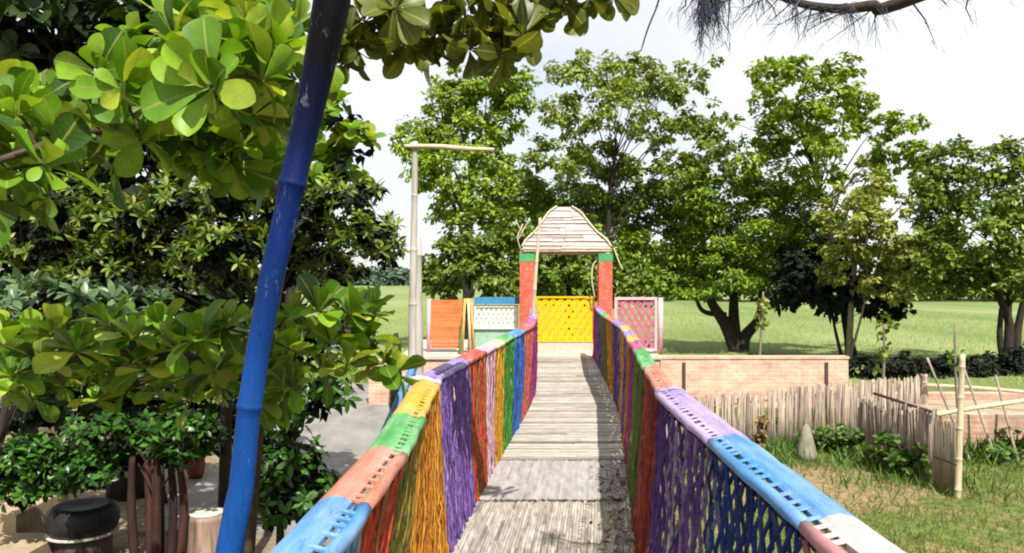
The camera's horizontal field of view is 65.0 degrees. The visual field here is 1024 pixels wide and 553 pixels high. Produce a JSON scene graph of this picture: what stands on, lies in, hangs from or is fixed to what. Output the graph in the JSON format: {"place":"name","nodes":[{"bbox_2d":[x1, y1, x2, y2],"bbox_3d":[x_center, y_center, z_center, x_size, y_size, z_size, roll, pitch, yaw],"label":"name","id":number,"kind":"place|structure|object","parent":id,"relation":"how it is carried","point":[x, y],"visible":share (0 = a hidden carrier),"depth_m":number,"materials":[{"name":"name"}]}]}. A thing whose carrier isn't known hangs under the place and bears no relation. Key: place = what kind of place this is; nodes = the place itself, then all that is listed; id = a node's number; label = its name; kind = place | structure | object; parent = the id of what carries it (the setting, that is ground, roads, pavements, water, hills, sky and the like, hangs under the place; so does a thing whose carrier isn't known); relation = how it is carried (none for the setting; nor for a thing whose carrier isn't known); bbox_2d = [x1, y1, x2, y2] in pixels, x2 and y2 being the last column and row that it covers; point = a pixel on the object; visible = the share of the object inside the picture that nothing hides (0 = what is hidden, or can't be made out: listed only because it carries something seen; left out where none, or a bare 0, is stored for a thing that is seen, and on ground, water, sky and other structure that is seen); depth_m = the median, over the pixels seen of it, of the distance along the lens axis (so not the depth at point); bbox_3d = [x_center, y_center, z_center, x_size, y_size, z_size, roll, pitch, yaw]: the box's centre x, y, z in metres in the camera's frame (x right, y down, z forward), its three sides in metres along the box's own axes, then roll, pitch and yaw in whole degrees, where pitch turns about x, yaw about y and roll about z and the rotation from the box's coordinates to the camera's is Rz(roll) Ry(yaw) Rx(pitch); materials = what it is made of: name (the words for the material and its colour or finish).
{"place":"outdoors","nodes":[
{"label":"outdoors","id":0,"kind":"place"},
{"bbox_2d":[138,383,409,535],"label":"path","id":1,"kind":"structure","parent":0,"point":[346,441],"depth_m":13.98,"materials":[{"name":"grey concrete"}]},
{"bbox_2d":[369,359,390,404],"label":"brick wall","id":2,"kind":"structure","parent":1,"relation":"on","point":[379,393],"depth_m":17.89,"materials":[{"name":"brick"}]},
{"bbox_2d":[0,278,1023,552],"bbox_3d":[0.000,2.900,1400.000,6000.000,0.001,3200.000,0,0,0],"label":"ground","id":3,"kind":"structure","parent":0,"point":[970,310],"depth_m":29.90,"materials":[{"name":"green plant"}]},
{"bbox_2d":[0,493,68,552],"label":"garden ledge","id":4,"kind":"object","parent":3,"relation":"on","point":[23,532],"visible":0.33,"depth_m":8.35,"materials":[{"name":"beige concrete"}]},
{"bbox_2d":[44,497,119,552],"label":"round stool","id":5,"kind":"object","parent":3,"relation":"on","point":[86,525],"visible":1,"depth_m":8.07,"materials":[{"name":"black rubber"}]},
{"bbox_2d":[0,265,183,450],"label":"oleander shrub","id":6,"kind":"object","parent":3,"relation":"on","point":[18,297],"visible":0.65,"depth_m":5.67,"materials":[{"name":"green plant"}]},
{"bbox_2d":[0,406,232,552],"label":"multi stem shrub","id":7,"kind":"object","parent":3,"relation":"on","point":[31,473],"visible":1,"depth_m":7.90,"materials":[{"name":"green plant"}]},
{"bbox_2d":[0,0,294,501],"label":"canopy tree","id":8,"kind":"object","parent":3,"relation":"on","point":[41,47],"visible":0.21,"depth_m":9.90,"materials":[{"name":"green plant"}]},
{"bbox_2d":[0,264,386,503],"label":"hedge shrub","id":9,"kind":"object","parent":3,"relation":"on","point":[31,420],"visible":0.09,"depth_m":9.87,"materials":[{"name":"green plant"}]},
{"bbox_2d":[186,457,205,478],"bbox_3d":[-4.564,2.745,11.600,0.290,0.310,0.286,0,0,0],"label":"clay pot","id":10,"kind":"object","parent":3,"relation":"on","point":[197,471],"visible":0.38,"depth_m":11.50,"materials":[{"name":"red ceramic"}]},
{"bbox_2d":[185,506,222,552],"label":"tree stump","id":11,"kind":"object","parent":3,"relation":"on","point":[203,526],"visible":0.78,"depth_m":8.15,"materials":[{"name":"beige wood"}]},
{"bbox_2d":[0,167,409,366],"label":"sapodilla tree","id":12,"kind":"object","parent":3,"relation":"on","point":[191,259],"visible":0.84,"depth_m":7.45,"materials":[{"name":"green plant"}]},
{"bbox_2d":[218,388,232,507],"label":"bare tree","id":13,"kind":"object","parent":3,"relation":"on","point":[226,457],"visible":0.38,"depth_m":9.14,"materials":[{"name":"brown plant"}]},
{"bbox_2d":[168,356,392,416],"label":"field grass","id":14,"kind":"structure","parent":3,"relation":"on","point":[349,374],"depth_m":21.82,"materials":[{"name":"green plant"}]},
{"bbox_2d":[215,0,350,552],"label":"bamboo pole","id":15,"kind":"object","parent":3,"relation":"on","point":[327,24],"visible":1,"depth_m":2.17,"materials":[{"name":"blue paint"}]},
{"bbox_2d":[229,372,364,544],"bbox_3d":[-1.847,1.796,6.839,0.862,2.217,1.156,0,0,42],"label":"path shrub","id":16,"kind":"object","parent":3,"relation":"on","point":[296,485],"visible":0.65,"depth_m":6.72,"materials":[{"name":"green plant"}]},
{"bbox_2d":[0,0,639,552],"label":"sea almond tree","id":17,"kind":"object","parent":3,"relation":"on","point":[196,88],"visible":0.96,"depth_m":3.95,"materials":[{"name":"green plant"}]},
{"bbox_2d":[641,0,659,50],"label":"hanging twig","id":18,"kind":"object","parent":17,"relation":"hanging from","point":[650,23],"visible":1,"depth_m":4.20,"materials":[{"name":"plant"}]},
{"bbox_2d":[277,89,386,520],"bbox_3d":[-2.446,0.236,9.579,2.049,5.341,1.759,0,0,0],"label":"sea almond tree","id":19,"kind":"object","parent":3,"relation":"on","point":[335,152],"visible":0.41,"depth_m":9.28,"materials":[{"name":"green plant"}]},
{"bbox_2d":[331,368,416,539],"bbox_3d":[-1.107,1.719,4.672,0.068,2.393,1.488,0,0,43],"label":"bamboo pole","id":20,"kind":"object","parent":3,"relation":"on","point":[399,396],"visible":0.34,"depth_m":5.06,"materials":[{"name":"blue wood"}]},
{"bbox_2d":[390,333,401,408],"bbox_3d":[-2.485,2.057,17.204,0.276,1.693,0.272,0,0,0],"label":"bamboo pole","id":21,"kind":"object","parent":3,"relation":"on","point":[393,394],"visible":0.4,"depth_m":17.12,"materials":[{"name":"blue plant"}]},
{"bbox_2d":[302,263,566,285],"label":"wood","id":22,"kind":"object","parent":3,"relation":"on","point":[400,276],"visible":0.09,"depth_m":252.28,"materials":[{"name":"green plant"}]},
{"bbox_2d":[404,141,493,417],"bbox_3d":[-0.459,0.952,5.963,0.662,3.896,0.186,0,0,0],"label":"wooden post","id":23,"kind":"object","parent":3,"relation":"on","point":[415,336],"visible":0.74,"depth_m":5.90,"materials":[{"name":"grey wood"}]},
{"bbox_2d":[387,64,543,339],"bbox_3d":[-1.686,-2.766,30.079,5.796,11.365,4.626,0,0,0],"label":"broadleaf tree","id":24,"kind":"object","parent":3,"relation":"on","point":[507,95],"visible":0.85,"depth_m":29.67,"materials":[{"name":"green plant"}]},
{"bbox_2d":[422,208,534,339],"bbox_3d":[-1.246,0.373,25.001,3.876,5.065,2.490,0,0,29],"label":"leafy shrub","id":25,"kind":"object","parent":3,"relation":"on","point":[490,258],"visible":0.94,"depth_m":24.68,"materials":[{"name":"green plant"}]},
{"bbox_2d":[402,340,661,404],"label":"brick platform","id":26,"kind":"structure","parent":3,"relation":"on","point":[434,357],"depth_m":17.86,"materials":[{"name":"beige concrete"}]},
{"bbox_2d":[426,299,461,352],"bbox_3d":[-1.565,1.144,18.600,0.829,1.234,0.090,0,0,0],"label":"plank panel","id":27,"kind":"object","parent":26,"relation":"on","point":[443,333],"visible":0.82,"depth_m":18.59,"materials":[{"name":"orange wood"}]},
{"bbox_2d":[458,298,474,354],"bbox_3d":[-1.014,1.183,18.200,0.414,1.378,0.260,0,0,0],"label":"board","id":28,"kind":"object","parent":26,"relation":"on","point":[471,336],"visible":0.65,"depth_m":18.10,"materials":[{"name":"beige wood"}]},
{"bbox_2d":[473,297,518,347],"bbox_3d":[-0.319,1.115,18.564,1.184,1.272,0.382,0,0,0],"label":"lattice panel","id":29,"kind":"object","parent":26,"relation":"on","point":[484,334],"visible":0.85,"depth_m":18.69,"materials":[{"name":"white paint"}]},
{"bbox_2d":[614,297,662,353],"bbox_3d":[2.913,1.110,18.392,1.165,1.280,0.485,0,0,0],"label":"lattice panel","id":30,"kind":"object","parent":26,"relation":"on","point":[653,322],"visible":0.73,"depth_m":18.29,"materials":[{"name":"pink paint"}]},
{"bbox_2d":[483,239,588,301],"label":"tree","id":31,"kind":"object","parent":3,"relation":"on","point":[577,292],"visible":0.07,"depth_m":90.02,"materials":[{"name":"green plant"}]},
{"bbox_2d":[451,357,634,552],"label":"footbridge","id":32,"kind":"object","parent":3,"relation":"on","point":[568,433],"visible":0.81,"depth_m":7.05,"materials":[{"name":"grey wood"}]},
{"bbox_2d":[269,305,537,552],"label":"rope railing","id":33,"kind":"object","parent":32,"relation":"on","point":[422,495],"visible":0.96,"depth_m":4.59,"materials":[{"name":"multicoloured fabric"}]},
{"bbox_2d":[532,218,540,315],"bbox_3d":[0.389,0.167,13.000,0.175,2.240,0.069,0,0,0],"label":"bamboo pole","id":34,"kind":"object","parent":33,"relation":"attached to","point":[535,272],"visible":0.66,"depth_m":12.98,"materials":[{"name":"beige wood"}]},
{"bbox_2d":[578,459,639,552],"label":"leaf litter","id":35,"kind":"object","parent":32,"relation":"on","point":[623,484],"visible":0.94,"depth_m":5.99,"materials":[{"name":"brown plant"}]},
{"bbox_2d":[592,305,905,552],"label":"rope railing","id":36,"kind":"object","parent":32,"relation":"on","point":[641,387],"visible":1,"depth_m":3.43,"materials":[{"name":"fabric"}]},
{"bbox_2d":[512,213,666,339],"bbox_3d":[2.462,0.375,26.585,5.123,5.090,2.465,0,0,0],"label":"leafy shrub","id":37,"kind":"object","parent":3,"relation":"on","point":[552,271],"visible":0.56,"depth_m":26.26,"materials":[{"name":"green plant"}]},
{"bbox_2d":[567,240,681,300],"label":"tree","id":38,"kind":"object","parent":3,"relation":"on","point":[655,244],"visible":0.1,"depth_m":94.40,"materials":[{"name":"green plant"}]},
{"bbox_2d":[508,47,740,243],"bbox_3d":[3.975,-2.778,29.171,8.004,11.370,4.972,0,0,-17],"label":"broadleaf tree","id":39,"kind":"object","parent":3,"relation":"on","point":[621,88],"visible":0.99,"depth_m":28.62,"materials":[{"name":"green plant"}]},
{"bbox_2d":[304,306,1023,387],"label":"field grass","id":40,"kind":"structure","parent":3,"relation":"on","point":[828,341],"depth_m":40.87,"materials":[{"name":"green plant"}]},
{"bbox_2d":[513,154,850,351],"bbox_3d":[6.687,-0.830,30.832,13.517,7.672,5.796,0,0,0],"label":"forked tree","id":41,"kind":"object","parent":3,"relation":"on","point":[697,209],"visible":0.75,"depth_m":29.70,"materials":[{"name":"green plant"}]},
{"bbox_2d":[657,242,740,300],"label":"tree","id":42,"kind":"object","parent":3,"relation":"on","point":[679,297],"visible":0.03,"depth_m":98.35,"materials":[{"name":"green plant"}]},
{"bbox_2d":[716,234,783,301],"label":"tree","id":43,"kind":"object","parent":3,"relation":"on","point":[751,295],"visible":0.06,"depth_m":91.52,"materials":[{"name":"green plant"}]},
{"bbox_2d":[660,355,849,407],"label":"brick wall","id":44,"kind":"structure","parent":3,"relation":"on","point":[697,376],"depth_m":17.79,"materials":[{"name":"brown brick"}]},
{"bbox_2d":[745,413,770,447],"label":"weed plant","id":45,"kind":"object","parent":3,"relation":"on","point":[760,435],"visible":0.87,"depth_m":12.56,"materials":[{"name":"orange plant"}]},
{"bbox_2d":[754,292,770,354],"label":"sapling","id":46,"kind":"object","parent":3,"relation":"on","point":[763,322],"visible":0.94,"depth_m":21.99,"materials":[{"name":"green plant"}]},
{"bbox_2d":[666,374,922,454],"bbox_3d":[4.910,2.368,13.703,5.912,1.170,0.152,0,0,-22],"label":"picket fence","id":47,"kind":"object","parent":3,"relation":"on","point":[846,396],"visible":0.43,"depth_m":13.73,"materials":[{"name":"grey wood"}]},
{"bbox_2d":[589,406,1023,552],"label":"grass","id":48,"kind":"structure","parent":3,"relation":"on","point":[919,549],"depth_m":9.82,"materials":[{"name":"green plant"}]},
{"bbox_2d":[795,424,817,461],"bbox_3d":[4.667,2.630,12.750,0.340,0.580,0.340,0,0,0],"label":"boundary stone","id":49,"kind":"object","parent":3,"relation":"on","point":[806,442],"visible":0.93,"depth_m":12.66,"materials":[{"name":"beige stone"}]},
{"bbox_2d":[793,424,843,448],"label":"weed plant","id":50,"kind":"object","parent":3,"relation":"on","point":[816,437],"visible":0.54,"depth_m":13.35,"materials":[{"name":"green plant"}]},
{"bbox_2d":[723,51,944,357],"bbox_3d":[11.554,-2.509,28.707,8.784,10.922,4.904,0,0,-22],"label":"broadleaf tree","id":51,"kind":"object","parent":3,"relation":"on","point":[786,111],"visible":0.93,"depth_m":27.70,"materials":[{"name":"green plant"}]},
{"bbox_2d":[814,422,857,453],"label":"weed plant","id":52,"kind":"object","parent":3,"relation":"on","point":[843,439],"visible":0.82,"depth_m":13.02,"materials":[{"name":"green plant"}]},
{"bbox_2d":[760,241,916,354],"bbox_3d":[11.165,0.837,27.490,4.883,4.166,3.817,0,0,24],"label":"tree","id":53,"kind":"object","parent":3,"relation":"on","point":[795,277],"visible":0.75,"depth_m":27.20,"materials":[{"name":"green plant"}]},
{"bbox_2d":[663,0,1014,66],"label":"needle tree","id":54,"kind":"object","parent":3,"relation":"on","point":[712,8],"visible":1,"depth_m":3.18,"materials":[{"name":"green plant"}]},
{"bbox_2d":[844,425,882,451],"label":"weed plant","id":55,"kind":"object","parent":3,"relation":"on","point":[848,428],"visible":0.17,"depth_m":12.65,"materials":[{"name":"green plant"}]},
{"bbox_2d":[809,154,937,361],"bbox_3d":[11.307,-0.514,25.281,3.622,6.878,3.579,0,0,33],"label":"slender tree","id":56,"kind":"object","parent":3,"relation":"on","point":[861,252],"visible":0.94,"depth_m":25.21,"materials":[{"name":"green plant"}]},
{"bbox_2d":[848,353,916,380],"bbox_3d":[10.433,2.727,22.891,2.017,1.061,1.327,0,0,0],"label":"dark bush","id":57,"kind":"object","parent":3,"relation":"on","point":[869,363],"visible":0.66,"depth_m":22.67,"materials":[{"name":"green plant"}]},
{"bbox_2d":[860,430,908,472],"bbox_3d":[5.653,2.554,11.888,0.942,0.710,0.676,0,0,23],"label":"weed plant","id":58,"kind":"object","parent":3,"relation":"on","point":[887,451],"visible":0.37,"depth_m":11.89,"materials":[{"name":"green plant"}]},
{"bbox_2d":[872,311,899,379],"bbox_3d":[7.409,1.793,16.036,0.421,2.222,0.532,0,0,0],"label":"sapling","id":59,"kind":"object","parent":3,"relation":"on","point":[884,348],"visible":0.94,"depth_m":16.01,"materials":[{"name":"green plant"}]},
{"bbox_2d":[856,392,931,484],"bbox_3d":[5.690,2.381,11.943,0.170,1.140,1.900,0,0,-7],"label":"picket fence","id":60,"kind":"object","parent":3,"relation":"on","point":[894,421],"visible":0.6,"depth_m":11.86,"materials":[{"name":"grey wood"}]},
{"bbox_2d":[883,433,931,476],"bbox_3d":[5.765,2.566,11.426,0.881,0.686,0.747,0,0,32],"label":"weed plant","id":61,"kind":"object","parent":3,"relation":"on","point":[904,461],"visible":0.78,"depth_m":11.38,"materials":[{"name":"green plant"}]},
{"bbox_2d":[873,350,948,378],"bbox_3d":[11.501,2.665,23.344,2.449,1.126,1.283,0,0,0],"label":"dark bush","id":62,"kind":"object","parent":3,"relation":"on","point":[922,367],"visible":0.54,"depth_m":23.09,"materials":[{"name":"green plant"}]},
{"bbox_2d":[921,374,927,404],"bbox_3d":[7.541,2.344,14.700,0.135,1.114,0.135,0,0,0],"label":"bamboo post","id":63,"kind":"object","parent":3,"relation":"on","point":[925,390],"visible":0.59,"depth_m":14.65,"materials":[{"name":"beige wood"}]},
{"bbox_2d":[926,383,1023,393],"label":"bamboo rail","id":64,"kind":"object","parent":63,"relation":"attached to","point":[977,388],"visible":0.73,"depth_m":14.13,"materials":[{"name":"beige wood"}]},
{"bbox_2d":[873,249,986,301],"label":"tree","id":65,"kind":"object","parent":3,"relation":"on","point":[919,297],"visible":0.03,"depth_m":93.72,"materials":[{"name":"green plant"}]},
{"bbox_2d":[931,409,956,496],"bbox_3d":[5.771,2.375,10.717,0.069,1.150,0.475,0,0,-11],"label":"bamboo screen","id":66,"kind":"object","parent":3,"relation":"on","point":[944,464],"visible":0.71,"depth_m":10.73,"materials":[{"name":"brown wood"}]},
{"bbox_2d":[926,358,969,461],"bbox_3d":[6.938,2.108,12.789,0.657,1.601,0.050,0,0,42],"label":"bamboo stake","id":67,"kind":"object","parent":3,"relation":"on","point":[940,390],"visible":0.7,"depth_m":12.84,"materials":[{"name":"brown wood"}]},
{"bbox_2d":[937,399,1023,416],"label":"bamboo rail","id":68,"kind":"object","parent":67,"relation":"attached to","point":[979,407],"visible":0.88,"depth_m":11.93,"materials":[{"name":"beige wood"}]},
{"bbox_2d":[877,392,1023,456],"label":"brick bed","id":69,"kind":"object","parent":3,"relation":"on","point":[973,425],"visible":0.21,"depth_m":13.13,"materials":[{"name":"beige brick"}]},
{"bbox_2d":[944,323,964,408],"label":"sapling","id":70,"kind":"object","parent":3,"relation":"on","point":[950,360],"visible":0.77,"depth_m":12.98,"materials":[{"name":"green plant"}]},
{"bbox_2d":[918,352,991,377],"bbox_3d":[12.619,2.711,23.465,2.358,1.003,1.399,0,0,0],"label":"dark bush","id":71,"kind":"object","parent":3,"relation":"on","point":[949,370],"visible":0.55,"depth_m":23.14,"materials":[{"name":"green plant"}]},
{"bbox_2d":[917,239,995,300],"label":"tree","id":72,"kind":"object","parent":3,"relation":"on","point":[984,243],"visible":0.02,"depth_m":99.60,"materials":[{"name":"green plant"}]},
{"bbox_2d":[893,133,1023,359],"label":"broadleaf tree","id":73,"kind":"object","parent":3,"relation":"on","point":[1000,218],"visible":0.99,"depth_m":24.89,"materials":[{"name":"green plant"}]},
{"bbox_2d":[954,354,965,499],"bbox_3d":[5.845,1.978,10.500,0.143,1.926,0.096,0,0,0],"label":"bamboo post","id":74,"kind":"object","parent":3,"relation":"on","point":[959,436],"visible":0.97,"depth_m":10.47,"materials":[{"name":"beige wood"}]},
{"bbox_2d":[965,369,994,450],"bbox_3d":[7.409,2.183,12.727,0.046,1.450,0.621,0,0,-23],"label":"bamboo stake","id":75,"kind":"object","parent":3,"relation":"on","point":[979,412],"visible":0.78,"depth_m":12.73,"materials":[{"name":"brown wood"}]},
{"bbox_2d":[966,440,1018,461],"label":"weed plant","id":76,"kind":"object","parent":3,"relation":"on","point":[1003,450],"visible":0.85,"depth_m":12.39,"materials":[{"name":"green plant"}]},
{"bbox_2d":[970,235,1021,302],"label":"tree","id":77,"kind":"object","parent":3,"relation":"on","point":[1014,289],"visible":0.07,"depth_m":92.13,"materials":[{"name":"green plant"}]},
{"bbox_2d":[969,350,1023,376],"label":"dark bush","id":78,"kind":"object","parent":3,"relation":"on","point":[999,365],"visible":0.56,"depth_m":23.61,"materials":[{"name":"green plant"}]},
{"bbox_2d":[981,424,1023,459],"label":"weed plant","id":79,"kind":"object","parent":3,"relation":"on","point":[1019,443],"visible":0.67,"depth_m":12.69,"materials":[{"name":"green plant"}]},
{"bbox_2d":[995,375,1018,461],"bbox_3d":[7.834,2.251,12.735,0.050,1.314,0.564,0,0,-5],"label":"bamboo stake","id":80,"kind":"object","parent":3,"relation":"on","point":[1005,414],"visible":0.91,"depth_m":12.74,"materials":[{"name":"brown wood"}]},
{"bbox_2d":[1001,342,1023,373],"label":"dark bush","id":81,"kind":"object","parent":3,"relation":"on","point":[1017,352],"visible":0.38,"depth_m":24.01,"materials":[{"name":"green plant"}]},
{"bbox_2d":[9,0,1023,276],"label":"sky","id":82,"kind":"structure","parent":0,"point":[974,90],"materials":[{"name":"white"}]},
{"bbox_2d":[516,205,622,352],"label":"gate pavilion","id":83,"kind":"structure","parent":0,"point":[567,231],"depth_m":18.39,"materials":[{"name":"red paint"}]},
{"bbox_2d":[536,296,594,341],"bbox_3d":[1.230,0.985,18.610,1.356,1.049,0.059,0,0,0],"label":"lattice panel","id":84,"kind":"object","parent":83,"relation":"on","point":[564,318],"visible":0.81,"depth_m":18.61,"materials":[{"name":"yellow paint"}]},
{"bbox_2d":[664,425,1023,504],"bbox_3d":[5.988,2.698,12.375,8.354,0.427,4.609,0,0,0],"label":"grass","id":85,"kind":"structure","parent":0,"point":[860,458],"depth_m":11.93,"materials":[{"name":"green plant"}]}
]}

